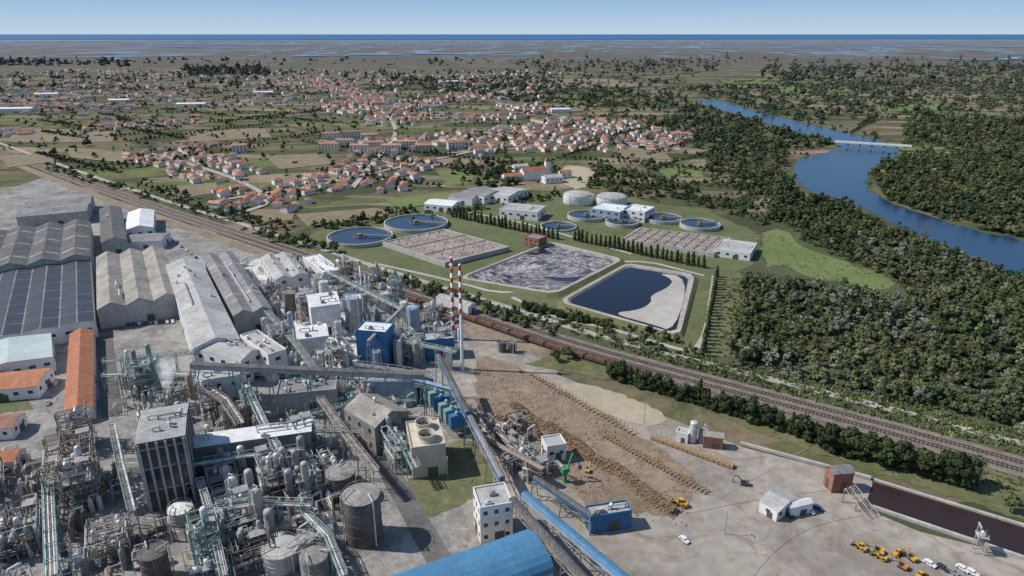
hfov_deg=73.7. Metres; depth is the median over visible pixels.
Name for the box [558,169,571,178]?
house
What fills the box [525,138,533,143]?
house
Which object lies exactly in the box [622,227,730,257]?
aeration basin
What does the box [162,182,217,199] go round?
field
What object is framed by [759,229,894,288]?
meadow
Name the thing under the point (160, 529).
process equipment
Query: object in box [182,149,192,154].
house
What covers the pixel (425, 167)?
house
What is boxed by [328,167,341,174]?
house
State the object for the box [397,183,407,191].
house
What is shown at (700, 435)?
storage tank
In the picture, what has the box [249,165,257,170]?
house
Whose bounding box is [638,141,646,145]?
house
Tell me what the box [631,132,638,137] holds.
house
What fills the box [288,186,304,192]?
house
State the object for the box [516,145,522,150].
house
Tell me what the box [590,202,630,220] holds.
treatment building
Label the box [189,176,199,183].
house
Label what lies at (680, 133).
house
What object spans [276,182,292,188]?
house
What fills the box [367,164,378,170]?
house
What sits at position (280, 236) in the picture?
leafy tree
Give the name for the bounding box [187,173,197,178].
house
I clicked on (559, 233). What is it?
service road
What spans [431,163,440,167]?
house
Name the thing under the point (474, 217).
evergreen tree
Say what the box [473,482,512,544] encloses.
transfer tower
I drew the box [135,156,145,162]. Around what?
house
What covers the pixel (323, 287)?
storage tank
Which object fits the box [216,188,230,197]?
house
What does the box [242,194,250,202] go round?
house
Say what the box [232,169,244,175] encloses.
house
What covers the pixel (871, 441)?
evergreen tree
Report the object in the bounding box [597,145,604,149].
house
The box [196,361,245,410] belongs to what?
factory building
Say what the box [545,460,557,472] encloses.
process equipment
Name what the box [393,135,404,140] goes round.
house
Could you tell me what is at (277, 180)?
house
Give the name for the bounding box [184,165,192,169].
house
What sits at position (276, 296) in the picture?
process equipment
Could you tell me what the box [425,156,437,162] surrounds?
house
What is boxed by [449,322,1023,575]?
yard
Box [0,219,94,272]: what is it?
warehouse
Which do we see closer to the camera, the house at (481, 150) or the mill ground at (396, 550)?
the mill ground at (396, 550)
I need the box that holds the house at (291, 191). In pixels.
[287,188,295,197]
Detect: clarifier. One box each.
[326,227,392,248]
[384,214,447,233]
[540,221,576,231]
[567,210,603,222]
[605,217,638,228]
[646,212,681,224]
[679,218,720,231]
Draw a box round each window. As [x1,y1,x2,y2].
[140,446,145,460]
[145,470,150,482]
[149,444,155,458]
[150,492,155,504]
[154,468,160,480]
[159,442,164,456]
[159,490,164,502]
[164,466,169,478]
[168,441,174,454]
[168,488,173,498]
[173,465,178,476]
[178,439,183,452]
[178,486,182,495]
[183,463,188,475]
[187,484,192,496]
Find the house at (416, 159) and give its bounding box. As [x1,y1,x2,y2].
[413,157,420,164]
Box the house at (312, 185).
[305,182,317,190]
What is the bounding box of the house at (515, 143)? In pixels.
[513,140,520,145]
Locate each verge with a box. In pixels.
[0,156,551,357]
[527,352,1023,518]
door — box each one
[0,395,8,401]
[19,421,24,431]
[46,378,50,387]
[147,314,154,320]
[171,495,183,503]
[254,373,260,379]
[255,324,261,330]
[310,402,318,410]
[327,327,334,333]
[360,438,366,449]
[428,466,437,476]
[495,530,504,539]
[556,452,561,461]
[609,520,620,530]
[711,442,717,449]
[766,511,771,518]
[800,509,806,515]
[825,477,828,487]
[840,483,847,492]
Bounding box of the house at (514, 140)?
[511,138,522,144]
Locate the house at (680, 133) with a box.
[672,131,681,136]
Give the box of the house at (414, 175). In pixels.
[410,171,420,179]
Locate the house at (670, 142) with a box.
[668,140,677,144]
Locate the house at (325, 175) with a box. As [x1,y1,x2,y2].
[316,172,328,177]
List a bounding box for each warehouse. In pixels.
[0,107,37,111]
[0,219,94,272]
[0,260,98,344]
[15,195,94,226]
[33,92,59,96]
[63,328,96,424]
[96,245,178,329]
[99,205,128,253]
[107,99,131,102]
[125,208,155,234]
[127,233,171,249]
[166,258,240,370]
[176,102,207,106]
[202,251,273,334]
[253,91,273,94]
[261,251,309,296]
[302,254,339,283]
[438,80,457,83]
[549,108,570,112]
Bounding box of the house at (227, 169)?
[223,165,233,172]
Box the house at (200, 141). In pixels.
[197,140,205,143]
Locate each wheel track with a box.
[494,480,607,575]
[687,487,827,512]
[746,510,873,575]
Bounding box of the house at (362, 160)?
[357,159,367,162]
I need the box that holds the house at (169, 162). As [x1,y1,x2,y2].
[166,158,175,165]
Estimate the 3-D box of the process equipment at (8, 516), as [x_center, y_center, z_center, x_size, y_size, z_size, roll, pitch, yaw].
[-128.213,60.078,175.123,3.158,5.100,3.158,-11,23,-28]
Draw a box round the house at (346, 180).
[340,177,352,182]
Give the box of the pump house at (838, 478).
[823,464,855,492]
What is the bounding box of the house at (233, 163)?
[228,159,241,166]
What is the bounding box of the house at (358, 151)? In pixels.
[354,149,361,154]
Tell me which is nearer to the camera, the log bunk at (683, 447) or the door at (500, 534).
the door at (500, 534)
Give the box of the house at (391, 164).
[387,161,396,166]
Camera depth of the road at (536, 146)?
755.48 m
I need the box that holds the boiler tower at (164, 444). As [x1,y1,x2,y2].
[134,403,198,512]
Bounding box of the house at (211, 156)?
[206,154,215,159]
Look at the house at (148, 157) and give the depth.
691.28 m
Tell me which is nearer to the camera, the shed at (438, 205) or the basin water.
the basin water
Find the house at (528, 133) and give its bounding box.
[525,131,535,136]
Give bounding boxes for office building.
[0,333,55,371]
[0,367,55,401]
[0,412,27,439]
[0,447,28,474]
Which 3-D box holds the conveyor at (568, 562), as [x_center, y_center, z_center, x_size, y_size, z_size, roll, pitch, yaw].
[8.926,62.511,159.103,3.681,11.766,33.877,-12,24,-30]
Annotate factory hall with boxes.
[193,418,313,477]
[197,339,261,382]
[240,329,289,381]
[344,393,408,455]
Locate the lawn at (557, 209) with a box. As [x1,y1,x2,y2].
[293,192,756,354]
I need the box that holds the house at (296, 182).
[290,178,301,186]
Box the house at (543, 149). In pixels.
[541,146,549,151]
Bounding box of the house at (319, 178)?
[311,173,324,181]
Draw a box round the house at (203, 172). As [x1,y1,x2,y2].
[199,169,209,175]
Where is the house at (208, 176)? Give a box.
[204,174,213,178]
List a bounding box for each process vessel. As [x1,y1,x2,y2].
[211,505,227,539]
[222,465,230,497]
[224,473,239,503]
[236,445,246,476]
[244,468,254,491]
[248,484,265,529]
[259,316,269,333]
[259,454,266,473]
[263,508,276,536]
[270,452,284,492]
[271,299,280,319]
[278,446,286,471]
[283,468,296,502]
[287,311,294,333]
[291,449,299,489]
[296,435,306,461]
[299,361,308,377]
[300,461,311,500]
[314,348,324,366]
[332,318,342,342]
[342,349,349,367]
[361,293,367,312]
[372,348,381,369]
[393,338,403,366]
[412,339,422,366]
[433,322,438,330]
[443,347,452,369]
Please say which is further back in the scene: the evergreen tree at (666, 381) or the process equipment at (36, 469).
the evergreen tree at (666, 381)
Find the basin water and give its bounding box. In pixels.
[867,482,1023,554]
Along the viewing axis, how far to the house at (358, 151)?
719.26 m
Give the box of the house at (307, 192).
[301,188,314,195]
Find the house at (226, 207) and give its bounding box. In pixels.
[223,203,238,211]
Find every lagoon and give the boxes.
[21,55,199,56]
[47,44,234,44]
[52,41,189,41]
[304,54,504,55]
[309,45,411,45]
[413,53,446,53]
[425,44,500,44]
[506,40,538,40]
[608,48,842,48]
[779,40,838,40]
[902,57,1021,59]
[939,46,1023,46]
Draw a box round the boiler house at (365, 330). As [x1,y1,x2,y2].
[355,320,395,367]
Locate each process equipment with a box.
[0,537,15,562]
[0,548,18,572]
[2,444,17,450]
[2,511,21,529]
[5,457,22,474]
[6,562,23,575]
[12,532,35,557]
[12,565,32,575]
[13,460,22,482]
[16,453,32,461]
[17,478,26,494]
[17,480,39,501]
[20,457,43,481]
[22,493,41,512]
[25,475,33,497]
[31,464,53,488]
[33,472,45,489]
[39,522,51,542]
[55,541,72,560]
[58,563,77,575]
[66,497,81,512]
[67,520,75,541]
[68,547,88,571]
[69,512,74,527]
[72,507,90,532]
[74,482,88,502]
[87,493,103,512]
[92,472,109,488]
[93,514,114,531]
[104,563,124,575]
[110,399,127,415]
[110,477,126,500]
[111,460,116,479]
[115,370,125,388]
[117,467,132,480]
[118,541,127,570]
[122,397,137,409]
[128,523,147,541]
[131,549,140,574]
[133,494,147,515]
[133,543,144,558]
[136,407,141,421]
[141,390,154,409]
[147,516,166,539]
[148,383,159,395]
[153,391,165,407]
[154,517,177,541]
[156,392,173,406]
[181,548,204,573]
[189,557,207,575]
[199,551,217,575]
[201,421,213,432]
[207,487,225,506]
[208,410,213,424]
[211,483,227,503]
[212,409,222,424]
[212,551,230,575]
[215,415,225,430]
[228,523,240,541]
[236,525,252,552]
[237,474,246,491]
[241,257,247,266]
[250,268,254,281]
[252,414,257,425]
[270,295,282,307]
[271,489,286,509]
[271,521,292,536]
[273,288,283,300]
[277,516,297,533]
[286,495,293,519]
[290,348,299,365]
[291,550,302,572]
[293,506,300,525]
[294,491,311,514]
[294,522,310,536]
[295,310,305,322]
[303,507,316,530]
[306,449,313,461]
[306,455,320,472]
[308,490,322,511]
[314,505,322,527]
[315,445,329,462]
[315,497,337,521]
[315,523,334,545]
[316,467,323,482]
[318,450,330,472]
[319,478,326,496]
[322,457,335,476]
[322,490,341,518]
[322,512,331,530]
[323,433,335,447]
[326,442,337,458]
[326,489,332,510]
[330,453,336,465]
[334,402,341,417]
[335,502,342,513]
[337,396,343,401]
[342,325,351,335]
[344,380,355,395]
[345,391,356,402]
[363,306,370,320]
[364,274,370,286]
[373,304,377,320]
[377,281,384,291]
[377,310,381,321]
[403,392,415,408]
[418,323,428,336]
[432,311,438,323]
[455,324,459,340]
[472,404,485,420]
[501,452,515,466]
[504,411,519,421]
[507,418,513,428]
[508,457,529,476]
[512,412,524,425]
[514,434,527,446]
[517,466,529,482]
[523,424,535,441]
[544,460,563,480]
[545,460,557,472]
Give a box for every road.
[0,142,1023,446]
[33,102,426,131]
[49,101,506,117]
[96,334,121,417]
[151,153,269,212]
[215,131,682,200]
[312,78,396,187]
[318,121,639,141]
[337,376,355,402]
[367,450,449,562]
[378,261,703,292]
[447,142,668,152]
[458,210,632,253]
[497,102,639,141]
[511,275,713,352]
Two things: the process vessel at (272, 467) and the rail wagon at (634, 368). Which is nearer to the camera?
the process vessel at (272, 467)
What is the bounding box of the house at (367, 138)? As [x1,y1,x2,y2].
[363,136,372,139]
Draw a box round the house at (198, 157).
[192,154,205,161]
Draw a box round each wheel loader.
[671,497,687,508]
[850,541,867,552]
[869,550,887,562]
[891,548,906,557]
[914,570,928,575]
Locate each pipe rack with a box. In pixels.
[41,480,64,575]
[100,370,193,396]
[101,349,198,384]
[108,420,140,540]
[192,444,303,493]
[196,384,243,429]
[196,476,228,575]
[205,497,312,530]
[240,379,280,452]
[263,306,321,378]
[300,508,347,575]
[309,396,415,433]
[311,426,360,454]
[316,395,379,483]
[325,270,400,321]
[354,360,432,396]
[393,335,456,370]
[396,423,420,478]
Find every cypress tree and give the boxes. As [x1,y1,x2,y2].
[700,340,705,355]
[701,335,707,351]
[702,327,707,340]
[705,307,711,321]
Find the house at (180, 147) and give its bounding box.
[178,145,188,151]
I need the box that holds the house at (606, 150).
[603,148,611,152]
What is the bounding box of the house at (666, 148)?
[661,146,670,150]
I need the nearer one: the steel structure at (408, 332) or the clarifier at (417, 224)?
the steel structure at (408, 332)
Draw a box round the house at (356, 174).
[352,171,359,178]
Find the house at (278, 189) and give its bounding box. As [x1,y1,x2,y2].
[274,187,284,193]
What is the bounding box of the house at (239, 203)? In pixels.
[233,200,247,208]
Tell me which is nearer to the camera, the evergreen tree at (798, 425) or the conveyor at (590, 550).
the conveyor at (590, 550)
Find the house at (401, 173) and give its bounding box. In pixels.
[394,169,406,176]
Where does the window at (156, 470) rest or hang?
in the boiler tower at (164, 444)
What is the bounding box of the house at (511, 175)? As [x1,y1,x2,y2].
[501,172,521,179]
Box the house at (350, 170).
[343,167,357,175]
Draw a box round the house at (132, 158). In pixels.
[124,156,136,160]
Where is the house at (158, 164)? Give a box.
[153,161,163,167]
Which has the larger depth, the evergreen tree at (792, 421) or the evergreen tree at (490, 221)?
the evergreen tree at (490, 221)
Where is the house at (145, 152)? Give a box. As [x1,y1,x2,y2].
[140,150,150,155]
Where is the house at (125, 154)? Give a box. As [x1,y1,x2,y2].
[121,152,134,157]
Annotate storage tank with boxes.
[136,539,174,575]
[167,497,196,527]
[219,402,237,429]
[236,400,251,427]
[260,531,299,575]
[281,287,297,318]
[296,528,315,554]
[298,285,309,309]
[298,542,333,575]
[317,278,328,292]
[325,459,356,504]
[340,480,382,548]
[345,293,360,331]
[379,289,390,310]
[399,298,408,322]
[406,303,420,331]
[498,338,507,352]
[507,340,516,352]
[563,190,593,205]
[596,192,627,204]
[689,420,697,443]
[698,424,710,442]
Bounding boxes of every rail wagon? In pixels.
[404,294,418,302]
[417,298,427,303]
[439,305,447,311]
[446,308,459,316]
[462,313,478,321]
[477,318,494,327]
[493,323,510,332]
[509,329,527,339]
[526,335,545,345]
[545,341,565,351]
[564,348,585,357]
[585,353,606,363]
[606,359,628,367]
[629,365,652,374]
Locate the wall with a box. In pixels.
[740,441,870,479]
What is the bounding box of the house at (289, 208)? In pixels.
[280,204,295,212]
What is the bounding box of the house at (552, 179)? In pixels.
[541,174,562,183]
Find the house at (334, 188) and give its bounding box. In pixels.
[327,185,342,191]
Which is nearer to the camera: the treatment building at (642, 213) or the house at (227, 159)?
the treatment building at (642, 213)
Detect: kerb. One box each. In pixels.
[864,503,1023,559]
[874,478,1023,526]
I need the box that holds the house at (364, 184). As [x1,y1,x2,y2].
[359,180,369,187]
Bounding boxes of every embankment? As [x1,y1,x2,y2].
[457,242,625,297]
[556,264,698,338]
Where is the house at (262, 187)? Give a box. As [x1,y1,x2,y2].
[260,185,267,190]
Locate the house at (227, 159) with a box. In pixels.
[224,157,233,163]
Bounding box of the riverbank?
[695,99,1023,254]
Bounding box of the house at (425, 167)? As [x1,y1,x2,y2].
[418,163,430,170]
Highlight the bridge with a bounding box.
[834,140,911,150]
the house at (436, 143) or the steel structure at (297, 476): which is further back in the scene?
the house at (436, 143)
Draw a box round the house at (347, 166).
[344,164,354,169]
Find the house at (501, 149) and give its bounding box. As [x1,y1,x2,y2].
[494,147,503,151]
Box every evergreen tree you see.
[458,207,461,218]
[461,205,464,218]
[473,210,476,220]
[479,212,483,223]
[488,213,492,224]
[499,217,503,226]
[503,215,507,228]
[537,224,541,234]
[541,225,545,234]
[550,227,554,238]
[556,228,559,239]
[577,229,580,240]
[579,229,584,241]
[585,231,588,242]
[598,234,602,245]
[602,235,606,246]
[605,360,619,377]
[607,235,611,247]
[610,365,620,379]
[611,235,616,247]
[616,236,620,249]
[617,359,628,382]
[620,238,625,249]
[622,368,633,382]
[625,240,630,251]
[628,366,634,383]
[630,239,634,252]
[631,368,638,384]
[634,371,643,388]
[635,241,638,252]
[638,241,643,254]
[639,377,648,388]
[642,369,653,390]
[648,245,653,256]
[651,373,663,389]
[652,373,669,393]
[654,243,659,257]
[660,247,664,258]
[662,376,674,394]
[663,375,675,396]
[669,250,672,260]
[670,383,679,394]
[674,387,685,400]
[675,250,679,261]
[679,382,695,401]
[684,251,690,264]
[688,384,697,402]
[690,252,695,265]
[694,378,702,403]
[696,256,700,265]
[698,386,708,404]
[701,254,705,267]
[704,388,711,407]
[708,395,719,410]
[717,389,724,411]
[719,393,733,412]
[724,394,738,415]
[733,395,748,417]
[739,403,747,418]
[744,393,759,423]
[748,408,760,423]
[755,402,770,424]
[761,406,778,426]
[768,405,779,426]
[772,409,785,431]
[779,414,789,431]
[785,412,796,433]
[788,413,812,436]
[801,418,820,441]
[812,423,818,438]
[814,422,851,447]
[814,425,838,449]
[827,437,841,453]
[837,430,845,450]
[838,426,865,450]
[839,442,847,454]
[840,438,855,458]
[849,448,861,458]
[855,436,872,461]
[858,440,874,455]
[862,430,889,460]
[870,449,887,465]
[871,435,897,464]
[881,437,898,464]
[888,443,906,467]
[892,439,917,461]
[895,462,910,472]
[902,450,918,469]
[909,452,928,474]
[914,447,938,474]
[919,463,939,476]
[921,451,944,478]
[934,455,951,480]
[934,456,958,474]
[939,450,975,477]
[941,471,958,482]
[945,463,973,485]
[954,467,976,487]
[961,455,987,489]
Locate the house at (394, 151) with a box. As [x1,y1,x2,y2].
[390,148,397,154]
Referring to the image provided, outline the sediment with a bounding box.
[618,274,684,328]
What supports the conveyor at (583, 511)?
on the mill ground at (396, 550)
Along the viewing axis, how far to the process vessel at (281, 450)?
188.80 m
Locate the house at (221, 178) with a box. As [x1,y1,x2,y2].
[217,175,225,181]
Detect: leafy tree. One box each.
[263,231,274,238]
[277,234,283,240]
[281,233,291,242]
[289,236,298,246]
[296,232,308,241]
[301,237,312,245]
[311,240,317,247]
[320,242,326,251]
[328,241,337,251]
[332,243,338,252]
[549,348,560,358]
[561,346,573,354]
[637,332,650,343]
[1002,494,1023,511]
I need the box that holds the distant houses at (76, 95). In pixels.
[0,68,693,135]
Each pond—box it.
[470,245,612,290]
[571,267,687,330]
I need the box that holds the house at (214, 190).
[211,186,229,193]
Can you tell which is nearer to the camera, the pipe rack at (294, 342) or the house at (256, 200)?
the pipe rack at (294, 342)
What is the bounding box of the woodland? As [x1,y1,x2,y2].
[0,52,1023,434]
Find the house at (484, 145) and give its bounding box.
[476,143,487,148]
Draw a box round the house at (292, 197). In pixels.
[289,195,296,199]
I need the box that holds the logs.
[486,400,677,515]
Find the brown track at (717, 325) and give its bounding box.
[708,272,743,357]
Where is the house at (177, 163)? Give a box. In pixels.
[174,160,186,167]
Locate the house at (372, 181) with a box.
[364,178,376,183]
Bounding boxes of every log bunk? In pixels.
[650,433,657,440]
[660,436,667,443]
[665,438,672,445]
[670,440,676,447]
[674,442,682,449]
[679,443,687,450]
[685,445,692,452]
[690,447,697,454]
[695,449,702,456]
[700,452,707,458]
[705,454,711,460]
[710,455,718,462]
[715,456,723,464]
[721,458,728,466]
[726,461,734,468]
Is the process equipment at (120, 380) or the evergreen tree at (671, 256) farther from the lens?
the evergreen tree at (671, 256)
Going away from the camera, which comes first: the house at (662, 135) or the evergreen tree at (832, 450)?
the evergreen tree at (832, 450)
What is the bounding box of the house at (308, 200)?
[304,197,312,203]
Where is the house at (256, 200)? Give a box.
[251,196,261,205]
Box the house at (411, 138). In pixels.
[404,136,415,139]
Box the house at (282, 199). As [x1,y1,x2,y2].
[276,197,285,203]
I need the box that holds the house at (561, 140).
[557,137,566,143]
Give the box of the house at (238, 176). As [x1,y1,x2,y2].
[233,172,244,179]
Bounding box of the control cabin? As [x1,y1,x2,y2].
[541,433,565,462]
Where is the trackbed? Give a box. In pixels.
[0,147,1023,477]
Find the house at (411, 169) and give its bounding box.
[407,167,415,173]
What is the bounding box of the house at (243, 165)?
[237,161,251,168]
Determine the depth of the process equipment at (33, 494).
180.72 m
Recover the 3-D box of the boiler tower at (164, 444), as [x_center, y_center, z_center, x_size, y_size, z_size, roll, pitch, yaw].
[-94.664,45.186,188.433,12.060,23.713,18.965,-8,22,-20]
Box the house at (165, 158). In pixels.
[159,156,168,162]
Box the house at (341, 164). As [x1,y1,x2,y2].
[337,163,346,166]
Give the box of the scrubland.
[529,214,1023,456]
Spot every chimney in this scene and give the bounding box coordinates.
[358,260,362,292]
[448,256,455,339]
[456,264,464,369]
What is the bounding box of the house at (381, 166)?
[379,164,387,168]
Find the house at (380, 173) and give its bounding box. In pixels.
[377,170,385,175]
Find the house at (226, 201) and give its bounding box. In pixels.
[219,197,229,204]
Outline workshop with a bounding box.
[584,500,631,533]
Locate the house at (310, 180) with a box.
[303,176,315,184]
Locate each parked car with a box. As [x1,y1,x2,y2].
[678,535,689,543]
[785,512,794,518]
[812,503,823,511]
[923,558,936,568]
[936,562,948,571]
[947,566,959,575]
[955,563,968,573]
[967,567,979,575]
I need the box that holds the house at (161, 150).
[158,147,164,152]
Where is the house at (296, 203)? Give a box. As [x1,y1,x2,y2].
[292,201,298,208]
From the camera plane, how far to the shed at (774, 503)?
180.94 m
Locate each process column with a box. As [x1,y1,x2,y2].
[122,372,128,389]
[130,350,139,386]
[144,343,157,385]
[153,358,163,385]
[186,374,195,399]
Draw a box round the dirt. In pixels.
[473,356,693,515]
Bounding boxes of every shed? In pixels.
[424,199,461,212]
[436,293,475,313]
[448,192,476,205]
[675,427,689,443]
[702,430,724,449]
[759,487,798,521]
[787,497,813,516]
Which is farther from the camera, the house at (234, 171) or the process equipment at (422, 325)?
the house at (234, 171)
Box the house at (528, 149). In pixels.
[523,146,532,152]
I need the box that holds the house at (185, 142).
[182,140,189,144]
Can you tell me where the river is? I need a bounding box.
[698,100,1023,271]
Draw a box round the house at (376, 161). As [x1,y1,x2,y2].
[371,158,380,164]
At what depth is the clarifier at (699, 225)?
449.02 m
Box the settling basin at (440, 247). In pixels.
[382,229,509,266]
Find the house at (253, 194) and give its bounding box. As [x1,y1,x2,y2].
[244,191,257,196]
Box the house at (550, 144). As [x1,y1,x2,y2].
[543,142,556,146]
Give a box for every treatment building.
[460,186,497,203]
[491,186,527,203]
[499,203,545,220]
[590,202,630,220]
[623,204,654,222]
[714,239,756,260]
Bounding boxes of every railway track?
[0,149,1023,463]
[1,152,1023,471]
[350,279,634,374]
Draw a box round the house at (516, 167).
[511,163,528,171]
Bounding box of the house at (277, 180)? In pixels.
[271,176,282,184]
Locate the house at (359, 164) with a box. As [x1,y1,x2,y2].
[357,161,367,168]
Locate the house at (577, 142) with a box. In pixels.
[573,139,582,144]
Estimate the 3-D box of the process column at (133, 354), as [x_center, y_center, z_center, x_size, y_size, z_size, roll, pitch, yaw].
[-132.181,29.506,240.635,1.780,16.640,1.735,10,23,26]
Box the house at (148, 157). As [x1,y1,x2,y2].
[144,155,153,160]
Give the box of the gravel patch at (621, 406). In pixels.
[562,383,665,424]
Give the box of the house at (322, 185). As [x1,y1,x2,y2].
[317,181,326,187]
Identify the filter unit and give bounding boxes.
[418,376,433,394]
[423,382,436,401]
[428,387,443,412]
[433,393,448,416]
[438,399,454,425]
[443,405,459,431]
[448,410,465,436]
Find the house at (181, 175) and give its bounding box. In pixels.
[179,173,186,177]
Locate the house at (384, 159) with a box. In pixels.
[381,157,392,161]
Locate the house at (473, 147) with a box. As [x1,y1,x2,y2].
[469,145,478,149]
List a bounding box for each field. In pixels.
[1,154,53,166]
[8,128,118,141]
[64,147,134,162]
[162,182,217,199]
[185,128,270,141]
[246,209,294,223]
[266,153,330,168]
[296,208,397,225]
[378,118,406,128]
[384,191,450,208]
[436,168,492,184]
[453,93,513,99]
[519,78,636,88]
[561,102,607,110]
[617,148,671,159]
[656,164,703,176]
[721,78,782,84]
[772,85,867,92]
[865,102,958,111]
[888,142,927,159]
[907,94,986,100]
[946,78,1023,84]
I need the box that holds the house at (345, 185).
[336,182,351,188]
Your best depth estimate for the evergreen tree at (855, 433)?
204.27 m
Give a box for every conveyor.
[189,361,426,417]
[366,305,407,368]
[392,379,453,406]
[435,354,473,446]
[464,412,505,483]
[472,435,547,488]
[509,496,587,575]
[518,491,628,575]
[531,475,591,535]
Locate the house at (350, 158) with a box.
[346,156,354,161]
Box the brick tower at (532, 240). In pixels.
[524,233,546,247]
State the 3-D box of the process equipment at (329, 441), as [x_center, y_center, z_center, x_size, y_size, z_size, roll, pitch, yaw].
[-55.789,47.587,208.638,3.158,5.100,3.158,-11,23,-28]
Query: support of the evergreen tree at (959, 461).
on the grass verge at (986, 495)
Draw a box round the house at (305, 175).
[302,173,313,178]
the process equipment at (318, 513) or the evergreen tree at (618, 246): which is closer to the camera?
the process equipment at (318, 513)
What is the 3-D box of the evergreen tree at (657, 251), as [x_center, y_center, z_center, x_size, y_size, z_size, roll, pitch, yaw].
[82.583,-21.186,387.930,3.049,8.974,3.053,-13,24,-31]
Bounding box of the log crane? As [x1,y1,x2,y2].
[560,453,581,483]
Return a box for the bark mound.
[483,401,678,517]
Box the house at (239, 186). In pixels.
[229,183,244,191]
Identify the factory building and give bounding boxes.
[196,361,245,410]
[276,376,338,413]
[295,322,328,359]
[306,291,341,333]
[343,293,362,328]
[364,378,419,403]
[423,330,454,359]
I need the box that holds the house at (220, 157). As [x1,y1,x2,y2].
[217,154,227,161]
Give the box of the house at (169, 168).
[166,166,176,171]
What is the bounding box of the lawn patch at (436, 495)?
[407,439,493,516]
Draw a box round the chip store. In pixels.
[392,529,554,575]
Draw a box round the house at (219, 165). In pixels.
[216,162,225,168]
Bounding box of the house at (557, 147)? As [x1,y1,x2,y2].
[553,145,561,149]
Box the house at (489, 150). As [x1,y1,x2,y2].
[486,148,493,153]
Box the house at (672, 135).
[668,132,676,138]
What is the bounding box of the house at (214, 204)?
[207,200,223,208]
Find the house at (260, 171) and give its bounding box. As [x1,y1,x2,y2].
[255,167,266,174]
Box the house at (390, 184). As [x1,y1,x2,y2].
[386,180,394,188]
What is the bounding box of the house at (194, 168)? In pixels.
[191,164,201,171]
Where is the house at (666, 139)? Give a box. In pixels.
[659,137,671,142]
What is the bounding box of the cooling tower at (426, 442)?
[406,416,446,478]
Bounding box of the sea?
[0,34,1023,38]
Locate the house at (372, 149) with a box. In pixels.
[367,147,375,153]
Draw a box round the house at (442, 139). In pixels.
[439,136,448,141]
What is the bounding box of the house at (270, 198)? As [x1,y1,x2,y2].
[267,194,276,201]
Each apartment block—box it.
[231,143,246,152]
[317,142,340,150]
[323,131,339,139]
[335,138,354,146]
[342,130,360,137]
[349,143,369,152]
[360,133,377,139]
[363,140,384,147]
[381,143,401,152]
[396,140,415,148]
[415,143,431,152]
[446,140,464,149]
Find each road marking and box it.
[518,378,764,494]
[697,448,806,510]
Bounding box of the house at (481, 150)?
[473,147,484,153]
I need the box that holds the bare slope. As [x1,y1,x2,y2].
[561,165,594,188]
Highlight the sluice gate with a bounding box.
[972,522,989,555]
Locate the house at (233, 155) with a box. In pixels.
[229,152,237,158]
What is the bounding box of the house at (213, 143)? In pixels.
[209,141,217,145]
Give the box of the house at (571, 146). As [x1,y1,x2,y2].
[568,143,575,148]
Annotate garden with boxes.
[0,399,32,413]
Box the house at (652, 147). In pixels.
[646,145,656,149]
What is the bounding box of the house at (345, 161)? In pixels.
[340,159,348,163]
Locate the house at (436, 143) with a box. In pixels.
[432,140,441,145]
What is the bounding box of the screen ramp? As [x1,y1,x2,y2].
[842,484,879,519]
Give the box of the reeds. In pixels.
[525,229,1023,502]
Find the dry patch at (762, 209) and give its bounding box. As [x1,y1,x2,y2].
[746,197,788,216]
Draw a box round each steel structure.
[0,457,8,503]
[0,497,43,563]
[38,426,105,520]
[53,401,98,454]
[84,509,134,570]
[124,350,154,400]
[163,381,190,407]
[185,505,228,573]
[198,380,225,423]
[203,447,241,500]
[214,484,258,547]
[226,519,272,575]
[239,386,265,426]
[253,440,290,499]
[262,278,280,299]
[266,318,293,351]
[285,404,319,452]
[291,459,320,508]
[294,288,315,324]
[296,255,305,269]
[301,375,325,388]
[310,273,325,293]
[324,336,353,367]
[334,254,354,283]
[360,378,375,393]
[368,262,382,283]
[379,416,407,473]
[386,271,403,310]
[394,325,418,358]
[424,301,439,323]
[430,324,446,337]
[453,398,474,420]
[479,411,500,440]
[494,422,529,450]
[516,443,548,476]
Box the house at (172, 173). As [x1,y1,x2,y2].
[168,170,177,175]
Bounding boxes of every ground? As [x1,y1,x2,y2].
[0,39,1023,548]
[0,178,557,575]
[245,258,374,378]
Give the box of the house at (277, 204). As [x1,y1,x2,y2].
[273,200,282,207]
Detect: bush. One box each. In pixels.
[520,300,534,308]
[523,302,538,311]
[533,303,547,309]
[536,305,548,312]
[542,307,555,313]
[555,309,565,317]
[574,310,588,321]
[585,317,596,322]
[598,318,608,326]
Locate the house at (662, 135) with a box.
[656,134,666,136]
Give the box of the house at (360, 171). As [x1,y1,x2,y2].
[358,169,367,173]
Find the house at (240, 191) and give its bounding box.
[237,188,245,194]
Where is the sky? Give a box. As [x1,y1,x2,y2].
[0,0,1023,33]
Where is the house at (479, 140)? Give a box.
[477,138,483,142]
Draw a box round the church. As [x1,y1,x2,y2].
[520,156,550,180]
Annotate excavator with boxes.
[585,462,591,473]
[731,475,748,486]
[865,539,884,551]
[890,554,909,570]
[903,545,918,562]
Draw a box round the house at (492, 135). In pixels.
[488,133,496,136]
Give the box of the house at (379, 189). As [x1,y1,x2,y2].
[376,186,383,193]
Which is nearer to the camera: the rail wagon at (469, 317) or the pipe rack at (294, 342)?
the pipe rack at (294, 342)
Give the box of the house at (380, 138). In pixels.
[374,136,383,140]
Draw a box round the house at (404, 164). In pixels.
[399,162,408,167]
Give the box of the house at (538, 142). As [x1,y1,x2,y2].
[534,139,542,144]
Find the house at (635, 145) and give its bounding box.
[631,141,639,147]
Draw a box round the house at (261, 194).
[257,192,264,199]
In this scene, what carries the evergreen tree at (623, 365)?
on the grass verge at (986, 495)
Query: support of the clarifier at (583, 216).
on the lawn at (557, 209)
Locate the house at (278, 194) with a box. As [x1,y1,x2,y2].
[270,190,281,197]

